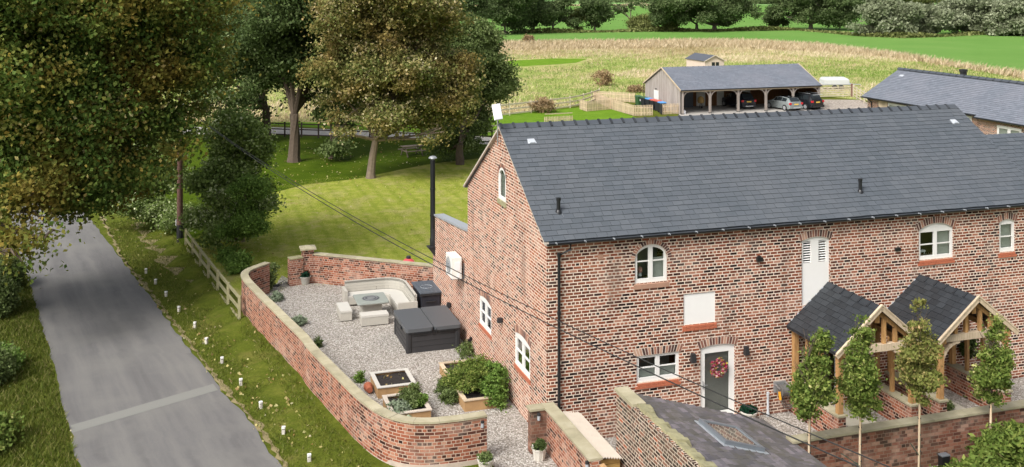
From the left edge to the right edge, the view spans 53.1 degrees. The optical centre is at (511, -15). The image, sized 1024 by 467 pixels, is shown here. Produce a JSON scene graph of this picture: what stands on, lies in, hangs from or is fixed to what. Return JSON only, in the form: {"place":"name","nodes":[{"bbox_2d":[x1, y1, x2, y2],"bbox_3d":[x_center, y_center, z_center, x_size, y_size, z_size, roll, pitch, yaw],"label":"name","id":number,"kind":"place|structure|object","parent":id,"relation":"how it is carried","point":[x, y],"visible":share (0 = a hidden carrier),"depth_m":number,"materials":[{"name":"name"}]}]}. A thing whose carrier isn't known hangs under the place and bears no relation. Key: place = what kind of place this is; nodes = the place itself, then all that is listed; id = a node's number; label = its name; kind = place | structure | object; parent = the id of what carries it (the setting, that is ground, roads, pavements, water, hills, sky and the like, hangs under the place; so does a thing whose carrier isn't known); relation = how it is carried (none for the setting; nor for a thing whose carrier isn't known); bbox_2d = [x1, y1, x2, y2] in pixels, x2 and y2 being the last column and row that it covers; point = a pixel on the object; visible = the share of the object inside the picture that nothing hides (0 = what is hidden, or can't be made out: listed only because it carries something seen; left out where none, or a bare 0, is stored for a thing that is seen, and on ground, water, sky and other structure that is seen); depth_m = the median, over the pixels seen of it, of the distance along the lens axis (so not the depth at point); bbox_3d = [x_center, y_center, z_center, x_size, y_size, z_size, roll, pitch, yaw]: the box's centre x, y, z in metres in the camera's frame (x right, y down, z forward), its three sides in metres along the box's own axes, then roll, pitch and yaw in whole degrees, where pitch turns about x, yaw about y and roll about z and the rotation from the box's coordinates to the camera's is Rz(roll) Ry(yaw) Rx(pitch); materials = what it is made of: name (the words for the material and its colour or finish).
{"place":"outdoors","nodes":[
{"label":"outdoors","id":0,"kind":"place"},
{"bbox_2d":[11,204,281,466],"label":"road","id":1,"kind":"structure","parent":0,"point":[113,338],"depth_m":34.02,"materials":[{"name":"grey asphalt"}]},
{"bbox_2d":[71,384,217,432],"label":"road repair","id":2,"kind":"structure","parent":1,"relation":"on","point":[142,408],"depth_m":30.96,"materials":[{"name":"asphalt"}]},
{"bbox_2d":[115,124,486,243],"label":"orchard grass","id":3,"kind":"structure","parent":0,"point":[310,162],"depth_m":73.48,"materials":[{"name":"green plant"}]},
{"bbox_2d":[172,0,281,138],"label":"ash tree","id":4,"kind":"object","parent":3,"relation":"on","point":[259,102],"visible":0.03,"depth_m":81.72,"materials":[{"name":"green plant"}]},
{"bbox_2d":[203,0,351,162],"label":"ash tree","id":5,"kind":"object","parent":3,"relation":"on","point":[272,40],"visible":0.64,"depth_m":72.02,"materials":[{"name":"green plant"}]},
{"bbox_2d":[299,83,363,159],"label":"slender tree","id":6,"kind":"object","parent":3,"relation":"on","point":[331,147],"visible":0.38,"depth_m":74.10,"materials":[{"name":"green plant"}]},
{"bbox_2d":[271,122,492,141],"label":"lane fence","id":7,"kind":"object","parent":3,"relation":"on","point":[318,130],"visible":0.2,"depth_m":84.83,"materials":[{"name":"brown wood"}]},
{"bbox_2d":[194,158,478,294],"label":"lawn","id":8,"kind":"structure","parent":0,"point":[385,207],"depth_m":55.73,"materials":[{"name":"green plant"}]},
{"bbox_2d":[172,83,286,254],"bbox_3d":[-13.581,8.830,50.020,5.714,8.139,5.914,0,0,0],"label":"ivy tree","id":9,"kind":"object","parent":8,"relation":"on","point":[225,162],"visible":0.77,"depth_m":48.98,"materials":[{"name":"green plant"}]},
{"bbox_2d":[213,242,254,275],"bbox_3d":[-12.475,12.305,46.244,1.662,1.161,4.122,0,0,-26],"label":"verge plant","id":10,"kind":"object","parent":8,"relation":"on","point":[239,261],"visible":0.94,"depth_m":45.48,"materials":[{"name":"green plant"}]},
{"bbox_2d":[207,171,276,242],"bbox_3d":[-12.913,10.711,47.975,3.044,4.377,4.423,0,0,-41],"label":"young tree","id":11,"kind":"object","parent":8,"relation":"on","point":[254,221],"visible":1,"depth_m":47.18,"materials":[{"name":"green plant"}]},
{"bbox_2d":[299,245,315,282],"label":"brick pillar","id":12,"kind":"structure","parent":8,"relation":"on","point":[307,253],"depth_m":43.40,"materials":[{"name":"red brick"}]},
{"bbox_2d":[313,252,432,288],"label":"back garden wall","id":13,"kind":"structure","parent":8,"relation":"on","point":[335,269],"depth_m":42.71,"materials":[{"name":"brick"}]},
{"bbox_2d":[288,0,487,178],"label":"maple tree","id":14,"kind":"object","parent":8,"relation":"on","point":[390,47],"visible":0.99,"depth_m":65.46,"materials":[{"name":"green plant"}]},
{"bbox_2d":[417,8,525,164],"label":"lime tree","id":15,"kind":"object","parent":8,"relation":"on","point":[483,38],"visible":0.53,"depth_m":76.41,"materials":[{"name":"green plant"}]},
{"bbox_2d":[271,107,635,135],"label":"bright lawn","id":16,"kind":"structure","parent":0,"point":[577,113],"depth_m":98.75,"materials":[{"name":"green plant"}]},
{"bbox_2d":[416,88,599,126],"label":"paddock fence","id":17,"kind":"object","parent":16,"relation":"on","point":[569,102],"visible":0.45,"depth_m":104.19,"materials":[{"name":"wood"}]},
{"bbox_2d":[527,96,558,112],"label":"rust bush","id":18,"kind":"object","parent":16,"relation":"on","point":[542,104],"visible":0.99,"depth_m":101.47,"materials":[{"name":"brown plant"}]},
{"bbox_2d":[0,97,999,466],"bbox_3d":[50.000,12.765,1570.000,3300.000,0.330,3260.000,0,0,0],"label":"ground","id":19,"kind":"structure","parent":0,"point":[220,317],"depth_m":34.85,"materials":[{"name":"green plant"}]},
{"bbox_2d":[0,340,21,386],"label":"verge bush","id":20,"kind":"object","parent":19,"relation":"on","point":[7,362],"visible":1,"depth_m":32.97,"materials":[{"name":"green plant"}]},
{"bbox_2d":[0,274,24,317],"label":"verge bush","id":21,"kind":"object","parent":19,"relation":"on","point":[9,297],"visible":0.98,"depth_m":40.01,"materials":[{"name":"green plant"}]},
{"bbox_2d":[0,402,24,457],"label":"verge bush","id":22,"kind":"object","parent":19,"relation":"on","point":[7,425],"visible":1,"depth_m":28.36,"materials":[{"name":"green plant"}]},
{"bbox_2d":[0,254,33,288],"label":"verge bush","id":23,"kind":"object","parent":19,"relation":"on","point":[21,274],"visible":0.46,"depth_m":43.65,"materials":[{"name":"green plant"}]},
{"bbox_2d":[0,278,77,466],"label":"verge tufts","id":24,"kind":"object","parent":19,"relation":"on","point":[7,327],"visible":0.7,"depth_m":31.59,"materials":[{"name":"green plant"}]},
{"bbox_2d":[0,0,277,288],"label":"sycamore tree","id":25,"kind":"object","parent":19,"relation":"on","point":[83,83],"visible":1,"depth_m":38.47,"materials":[{"name":"green plant"}]},
{"bbox_2d":[101,138,211,236],"bbox_3d":[-18.692,10.443,54.698,6.000,5.574,6.234,0,0,20],"label":"hedge tree","id":26,"kind":"object","parent":19,"relation":"on","point":[163,215],"visible":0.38,"depth_m":53.55,"materials":[{"name":"green plant"}]},
{"bbox_2d":[133,218,191,281],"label":"bare verge","id":27,"kind":"structure","parent":19,"relation":"on","point":[164,259],"depth_m":49.84,"materials":[{"name":"brown soil"}]},
{"bbox_2d":[175,105,182,241],"bbox_3d":[-16.562,9.530,51.240,0.650,7.801,0.340,0,0,0],"label":"telegraph pole","id":28,"kind":"object","parent":19,"relation":"on","point":[179,200],"visible":0.27,"depth_m":51.12,"materials":[{"name":"brown wood"}]},
{"bbox_2d":[193,114,859,466],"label":"overhead cable","id":29,"kind":"object","parent":28,"relation":"attached to","point":[577,337],"visible":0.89,"depth_m":22.87,"materials":[{"name":"black rubber"}]},
{"bbox_2d":[199,118,889,466],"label":"overhead cable","id":30,"kind":"object","parent":28,"relation":"attached to","point":[596,338],"visible":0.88,"depth_m":23.02,"materials":[{"name":"black rubber"}]},
{"bbox_2d":[99,216,287,466],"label":"bare verge","id":31,"kind":"structure","parent":19,"relation":"on","point":[250,417],"depth_m":33.85,"materials":[{"name":"brown soil"}]},
{"bbox_2d":[184,229,240,318],"bbox_3d":[-13.165,12.432,44.567,0.181,1.197,12.312,0,0,-27],"label":"post and rail fence","id":32,"kind":"object","parent":19,"relation":"on","point":[217,276],"visible":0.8,"depth_m":42.85,"materials":[{"name":"brown wood"}]},
{"bbox_2d":[106,217,375,466],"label":"verge tufts","id":33,"kind":"object","parent":19,"relation":"on","point":[187,299],"visible":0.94,"depth_m":37.30,"materials":[{"name":"green plant"}]},
{"bbox_2d":[185,127,490,143],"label":"drive","id":34,"kind":"structure","parent":19,"relation":"on","point":[309,132],"depth_m":87.38,"materials":[{"name":"concrete"}]},
{"bbox_2d":[241,262,486,466],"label":"curved garden wall","id":35,"kind":"structure","parent":19,"relation":"on","point":[377,430],"depth_m":28.17,"materials":[{"name":"brick"}]},
{"bbox_2d":[266,276,557,466],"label":"gravel yard","id":36,"kind":"structure","parent":19,"relation":"on","point":[351,348],"depth_m":34.83,"materials":[{"name":"grey gravel"}]},
{"bbox_2d":[287,255,302,285],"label":"gate stub wall","id":37,"kind":"structure","parent":36,"relation":"on","point":[295,267],"depth_m":43.09,"materials":[{"name":"brick"}]},
{"bbox_2d":[336,302,351,321],"bbox_3d":[-6.379,12.395,38.981,0.440,0.410,1.120,0,0,-18],"label":"rattan stool","id":38,"kind":"object","parent":36,"relation":"on","point":[344,311],"visible":1,"depth_m":38.52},
{"bbox_2d":[353,292,388,311],"bbox_3d":[-5.388,12.254,39.132,1.200,0.692,1.280,0,0,-18],"label":"fire pit table","id":39,"kind":"object","parent":36,"relation":"on","point":[367,302],"visible":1,"depth_m":38.84,"materials":[{"name":"grey stone"}]},
{"bbox_2d":[359,310,388,326],"bbox_3d":[-5.138,12.395,38.194,1.020,0.410,0.480,0,0,-18],"label":"rattan stool","id":40,"kind":"object","parent":36,"relation":"on","point":[373,317],"visible":1,"depth_m":38.02,"materials":[{"name":"beige wicker"}]},
{"bbox_2d":[342,277,417,309],"bbox_3d":[-5.179,12.109,39.904,2.450,0.822,2.820,0,0,-18],"label":"corner sofa","id":41,"kind":"object","parent":36,"relation":"on","point":[399,293],"visible":0.91,"depth_m":40.81,"materials":[{"name":"wicker"}]},
{"bbox_2d":[369,368,415,398],"bbox_3d":[-3.725,12.425,32.056,1.230,0.350,1.350,0,0,-18],"label":"raised bed","id":42,"kind":"object","parent":36,"relation":"on","point":[379,382],"visible":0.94,"depth_m":32.00,"materials":[{"name":"wood"}]},
{"bbox_2d":[382,391,431,416],"bbox_3d":[-3.102,12.425,30.167,1.200,0.350,1.470,0,0,-18],"label":"raised bed","id":43,"kind":"object","parent":36,"relation":"on","point":[422,411],"visible":0.45,"depth_m":29.79,"materials":[{"name":"wood"}]},
{"bbox_2d":[396,382,428,409],"bbox_3d":[-3.038,12.069,30.288,1.031,0.571,1.092,0,0,27],"label":"herb plant","id":44,"kind":"object","parent":43,"relation":"on","point":[409,394],"visible":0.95,"depth_m":30.20,"materials":[{"name":"green plant"}]},
{"bbox_2d":[411,280,441,308],"bbox_3d":[-3.339,12.160,39.981,0.860,0.880,1.600,0,0,-18],"label":"storage box","id":45,"kind":"object","parent":36,"relation":"on","point":[428,292],"visible":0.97,"depth_m":39.37,"materials":[{"name":"grey plastic"}]},
{"bbox_2d":[394,305,460,353],"bbox_3d":[-3.030,12.180,36.375,1.980,0.840,2.315,0,0,-18],"label":"hot tub","id":46,"kind":"object","parent":36,"relation":"on","point":[426,329],"visible":0.94,"depth_m":35.59,"materials":[{"name":"black plastic"}]},
{"bbox_2d":[433,377,458,405],"bbox_3d":[-1.957,12.314,31.299,0.901,0.607,1.497,0,0,-21],"label":"bushy plant","id":47,"kind":"object","parent":36,"relation":"on","point":[447,395],"visible":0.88,"depth_m":30.97,"materials":[{"name":"green plant"}]},
{"bbox_2d":[455,386,498,411],"bbox_3d":[-1.106,12.425,31.114,1.120,0.350,1.450,0,0,-18],"label":"raised bed","id":48,"kind":"object","parent":36,"relation":"on","point":[472,401],"visible":0.48,"depth_m":30.48,"materials":[{"name":"brown wood"}]},
{"bbox_2d":[436,353,492,393],"bbox_3d":[-1.391,11.892,31.483,1.655,0.960,2.116,0,0,12],"label":"bushy plant","id":49,"kind":"object","parent":48,"relation":"on","point":[468,373],"visible":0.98,"depth_m":31.10,"materials":[{"name":"green plant"}]},
{"bbox_2d":[478,358,511,412],"bbox_3d":[-0.541,12.005,31.007,1.253,1.231,1.641,0,0,0],"label":"bushy plant","id":50,"kind":"object","parent":36,"relation":"on","point":[494,383],"visible":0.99,"depth_m":30.64,"materials":[{"name":"green plant"}]},
{"bbox_2d":[526,403,546,453],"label":"gate pier","id":51,"kind":"structure","parent":36,"relation":"on","point":[537,428],"depth_m":27.64,"materials":[{"name":"brick"}]},
{"bbox_2d":[530,437,547,461],"bbox_3d":[0.722,12.305,27.239,0.442,0.590,0.464,0,0,44],"label":"plant pot","id":52,"kind":"object","parent":36,"relation":"on","point":[539,447],"visible":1,"depth_m":27.14,"materials":[{"name":"ceramic"}]},
{"bbox_2d":[542,402,602,466],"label":"corner garden wall","id":53,"kind":"structure","parent":36,"relation":"on","point":[569,444],"depth_m":26.40,"materials":[{"name":"brick"}]},
{"bbox_2d":[593,92,652,115],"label":"picket fence","id":54,"kind":"object","parent":19,"relation":"on","point":[600,98],"visible":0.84,"depth_m":100.81,"materials":[{"name":"beige wood"}]},
{"bbox_2d":[614,386,826,466],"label":"brick outbuilding","id":55,"kind":"structure","parent":19,"relation":"on","point":[654,432],"depth_m":24.37,"materials":[{"name":"tile"}]},
{"bbox_2d":[433,104,1023,437],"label":"brick house","id":56,"kind":"structure","parent":19,"relation":"on","point":[732,235],"depth_m":30.93,"materials":[{"name":"brick"}]},
{"bbox_2d":[426,156,436,255],"bbox_3d":[-3.147,8.715,40.477,0.390,4.010,0.387,0,0,-18],"label":"stove flue","id":57,"kind":"object","parent":56,"relation":"attached to","point":[431,247],"visible":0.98,"depth_m":40.42,"materials":[{"name":"black metal"}]},
{"bbox_2d":[446,251,463,279],"bbox_3d":[-2.023,9.950,36.447,0.500,0.780,0.915,0,0,-18],"label":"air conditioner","id":58,"kind":"object","parent":56,"relation":"attached to","point":[454,260],"visible":0.9,"depth_m":36.06,"materials":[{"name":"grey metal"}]},
{"bbox_2d":[478,288,491,334],"bbox_3d":[-0.833,10.678,33.712,0.321,1.225,1.646,0,0,-18],"label":"window","id":59,"kind":"structure","parent":56,"relation":"in","point":[485,302],"depth_m":33.72,"materials":[{"name":"white paint"}]},
{"bbox_2d":[497,163,506,202],"bbox_3d":[0.023,6.110,32.039,0.706,1.140,1.040,0,0,-18],"label":"window","id":60,"kind":"structure","parent":56,"relation":"in","point":[502,179],"depth_m":32.01,"materials":[{"name":"white paint"}]},
{"bbox_2d":[514,324,531,378],"bbox_3d":[0.347,10.678,30.042,0.332,1.245,1.680,0,0,-18],"label":"window","id":61,"kind":"structure","parent":56,"relation":"in","point":[522,341],"depth_m":30.06,"materials":[{"name":"white paint"}]},
{"bbox_2d":[631,240,671,289],"bbox_3d":[3.833,7.860,29.297,1.270,1.360,0.735,0,0,-18],"label":"window","id":62,"kind":"structure","parent":56,"relation":"in","point":[653,266],"depth_m":29.08,"materials":[{"name":"white paint"}]},
{"bbox_2d":[632,343,683,389],"bbox_3d":[4.038,10.782,29.362,1.613,1.135,0.735,0,0,-18],"label":"window","id":63,"kind":"structure","parent":56,"relation":"in","point":[659,355],"depth_m":29.11,"materials":[{"name":"white paint"}]},
{"bbox_2d":[697,336,738,413],"bbox_3d":[5.942,11.322,29.704,1.333,2.355,0.460,0,0,-5],"label":"door","id":64,"kind":"structure","parent":56,"relation":"in","point":[711,348],"depth_m":29.76,"materials":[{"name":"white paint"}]},
{"bbox_2d":[773,380,792,408],"bbox_3d":[8.065,12.051,30.094,0.705,0.803,0.410,0,0,-18],"label":"hose reel","id":65,"kind":"object","parent":56,"relation":"attached to","point":[780,388],"visible":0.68,"depth_m":30.06,"materials":[{"name":"plastic"}]},
{"bbox_2d":[799,230,832,304],"bbox_3d":[8.969,8.402,30.965,1.198,2.235,0.706,0,0,-18],"label":"loading door","id":66,"kind":"structure","parent":56,"relation":"in","point":[815,274],"depth_m":30.67,"materials":[{"name":"white paint"}]},
{"bbox_2d":[786,282,917,430],"bbox_3d":[9.859,10.760,29.555,3.003,3.880,2.535,0,0,-18],"label":"oak porch","id":67,"kind":"object","parent":56,"relation":"attached to","point":[833,307],"visible":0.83,"depth_m":29.25,"materials":[{"name":"wood"}]},
{"bbox_2d":[915,216,956,265],"bbox_3d":[13.127,7.933,32.291,1.579,1.495,0.735,0,0,-18],"label":"window","id":68,"kind":"structure","parent":56,"relation":"in","point":[935,233],"depth_m":32.08,"materials":[{"name":"white paint"}]},
{"bbox_2d":[884,274,1019,414],"bbox_3d":[13.010,10.790,30.569,2.882,3.821,2.535,0,0,-18],"label":"oak porch","id":69,"kind":"object","parent":56,"relation":"attached to","point":[950,309],"visible":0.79,"depth_m":30.12,"materials":[{"name":"wood"}]},
{"bbox_2d":[997,212,1017,257],"bbox_3d":[15.809,7.967,32.939,0.829,1.425,0.332,0,0,-18],"label":"window","id":70,"kind":"structure","parent":56,"relation":"in","point":[1005,219],"depth_m":32.90,"materials":[{"name":"white paint"}]},
{"bbox_2d":[679,104,823,115],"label":"apron","id":71,"kind":"object","parent":19,"relation":"on","point":[717,109],"visible":0.25,"depth_m":104.22,"materials":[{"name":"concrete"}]},
{"bbox_2d":[642,63,822,113],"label":"carport","id":72,"kind":"object","parent":71,"relation":"on","point":[761,84],"visible":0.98,"depth_m":104.53,"materials":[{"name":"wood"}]},
{"bbox_2d":[722,92,755,108],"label":"parked car","id":73,"kind":"object","parent":71,"relation":"on","point":[747,99],"visible":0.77,"depth_m":104.80,"materials":[{"name":"black metal"}]},
{"bbox_2d":[767,95,802,110],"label":"parked car","id":74,"kind":"object","parent":71,"relation":"on","point":[785,102],"visible":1,"depth_m":103.47,"materials":[{"name":"silver metal"}]},
{"bbox_2d":[791,91,823,109],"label":"parked car","id":75,"kind":"object","parent":71,"relation":"on","point":[811,100],"visible":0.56,"depth_m":104.12,"materials":[{"name":"black metal"}]},
{"bbox_2d":[820,99,867,109],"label":"gravel pad","id":76,"kind":"object","parent":71,"relation":"on","point":[837,104],"visible":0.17,"depth_m":108.56,"materials":[{"name":"beige gravel"}]},
{"bbox_2d":[786,325,841,453],"bbox_3d":[7.417,10.542,25.172,1.212,4.316,1.290,0,0,-27],"label":"columnar tree","id":77,"kind":"object","parent":19,"relation":"on","point":[811,372],"visible":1,"depth_m":25.09,"materials":[{"name":"green plant"}]},
{"bbox_2d":[829,314,887,466],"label":"columnar tree","id":78,"kind":"object","parent":19,"relation":"on","point":[858,385],"visible":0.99,"depth_m":25.49,"materials":[{"name":"green plant"}]},
{"bbox_2d":[888,297,949,466],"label":"columnar tree","id":79,"kind":"object","parent":19,"relation":"on","point":[915,361],"visible":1,"depth_m":26.06,"materials":[{"name":"green plant"}]},
{"bbox_2d":[860,67,1023,134],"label":"converted barn","id":80,"kind":"structure","parent":19,"relation":"on","point":[986,105],"depth_m":86.56,"materials":[{"name":"stone"}]},
{"bbox_2d":[929,454,999,466],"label":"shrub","id":81,"kind":"object","parent":19,"relation":"on","point":[969,462],"visible":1,"depth_m":25.63,"materials":[{"name":"green plant"}]},
{"bbox_2d":[964,313,1019,428],"bbox_3d":[12.576,10.648,26.880,1.239,4.106,1.293,0,0,0],"label":"columnar tree","id":82,"kind":"object","parent":19,"relation":"on","point":[991,373],"visible":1,"depth_m":26.78,"materials":[{"name":"green plant"}]},
{"bbox_2d":[962,418,1023,466],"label":"shrub","id":83,"kind":"object","parent":19,"relation":"on","point":[1004,443],"visible":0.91,"depth_m":26.07,"materials":[{"name":"green plant"}]},
{"bbox_2d":[158,5,1023,91],"bbox_3d":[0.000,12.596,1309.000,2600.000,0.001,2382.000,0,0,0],"label":"field","id":84,"kind":"structure","parent":0,"point":[1001,51],"depth_m":244.67,"materials":[{"name":"green plant"}]},
{"bbox_2d":[461,0,537,33],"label":"oak tree","id":85,"kind":"object","parent":84,"relation":"on","point":[512,14],"visible":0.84,"depth_m":263.58,"materials":[{"name":"green plant"}]},
{"bbox_2d":[522,0,556,28],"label":"hawthorn tree","id":86,"kind":"object","parent":84,"relation":"on","point":[536,8],"visible":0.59,"depth_m":273.09,"materials":[{"name":"green plant"}]},
{"bbox_2d":[536,0,582,29],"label":"hawthorn tree","id":87,"kind":"object","parent":84,"relation":"on","point":[559,10],"visible":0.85,"depth_m":274.34,"materials":[{"name":"green plant"}]},
{"bbox_2d":[573,0,616,29],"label":"hawthorn tree","id":88,"kind":"object","parent":84,"relation":"on","point":[595,13],"visible":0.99,"depth_m":278.98,"materials":[{"name":"green plant"}]},
{"bbox_2d":[498,25,801,32],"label":"hedge bottom","id":89,"kind":"object","parent":84,"relation":"on","point":[655,29],"visible":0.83,"depth_m":281.49,"materials":[{"name":"green plant"}]},
{"bbox_2d":[622,11,682,30],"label":"field bush","id":90,"kind":"object","parent":84,"relation":"on","point":[640,21],"visible":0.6,"depth_m":284.39,"materials":[{"name":"green plant"}]},
{"bbox_2d":[645,0,726,28],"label":"oak tree","id":91,"kind":"object","parent":84,"relation":"on","point":[661,10],"visible":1,"depth_m":276.84,"materials":[{"name":"green plant"}]},
{"bbox_2d":[666,0,764,29],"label":"oak tree","id":92,"kind":"object","parent":84,"relation":"on","point":[734,8],"visible":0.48,"depth_m":282.58,"materials":[{"name":"green plant"}]},
{"bbox_2d":[760,0,865,29],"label":"oak tree","id":93,"kind":"object","parent":84,"relation":"on","point":[840,13],"visible":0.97,"depth_m":287.74,"materials":[{"name":"green plant"}]},
{"bbox_2d":[845,0,927,34],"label":"willow bush","id":94,"kind":"object","parent":84,"relation":"on","point":[882,16],"visible":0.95,"depth_m":250.73,"materials":[{"name":"green plant"}]},
{"bbox_2d":[798,28,1019,37],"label":"hedge bottom","id":95,"kind":"object","parent":84,"relation":"on","point":[903,34],"visible":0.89,"depth_m":253.25,"materials":[{"name":"green plant"}]},
{"bbox_2d":[912,2,955,33],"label":"willow bush","id":96,"kind":"object","parent":84,"relation":"on","point":[935,18],"visible":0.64,"depth_m":255.29,"materials":[{"name":"green plant"}]},
{"bbox_2d":[936,0,998,32],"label":"willow bush","id":97,"kind":"object","parent":84,"relation":"on","point":[967,14],"visible":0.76,"depth_m":263.35,"materials":[{"name":"green plant"}]},
{"bbox_2d":[981,0,1023,35],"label":"willow bush","id":98,"kind":"object","parent":84,"relation":"on","point":[1006,18],"visible":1,"depth_m":255.96,"materials":[{"name":"green plant"}]},
{"bbox_2d":[161,41,1023,122],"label":"meadow","id":99,"kind":"structure","parent":0,"point":[623,80],"depth_m":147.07,"materials":[{"name":"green plant"}]},
{"bbox_2d":[508,58,585,65],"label":"mown strip","id":100,"kind":"object","parent":99,"relation":"on","point":[536,62],"visible":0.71,"depth_m":170.21,"materials":[{"name":"green plant"}]},
{"bbox_2d":[685,53,725,66],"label":"garden shed","id":101,"kind":"structure","parent":99,"relation":"on","point":[697,59],"depth_m":146.90,"materials":[{"name":"wood"}]},
{"bbox_2d":[500,37,1023,78],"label":"dry grass","id":102,"kind":"structure","parent":99,"relation":"on","point":[753,43],"depth_m":204.91,"materials":[{"name":"plant"}]},
{"bbox_2d":[819,77,860,88],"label":"livestock trailer","id":103,"kind":"object","parent":99,"relation":"on","point":[839,81],"visible":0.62,"depth_m":123.62,"materials":[{"name":"silver metal"}]},
{"bbox_2d":[604,377,1023,466],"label":"gravel path","id":104,"kind":"structure","parent":0,"point":[1017,393],"depth_m":29.98,"materials":[{"name":"grey gravel"}]},
{"bbox_2d":[563,411,622,466],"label":"bin store","id":105,"kind":"structure","parent":104,"relation":"on","point":[604,448],"depth_m":26.04,"materials":[{"name":"beige wood"}]},
{"bbox_2d":[786,399,1023,466],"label":"front garden wall","id":106,"kind":"structure","parent":104,"relation":"on","point":[887,442],"depth_m":26.67,"materials":[{"name":"brick"}]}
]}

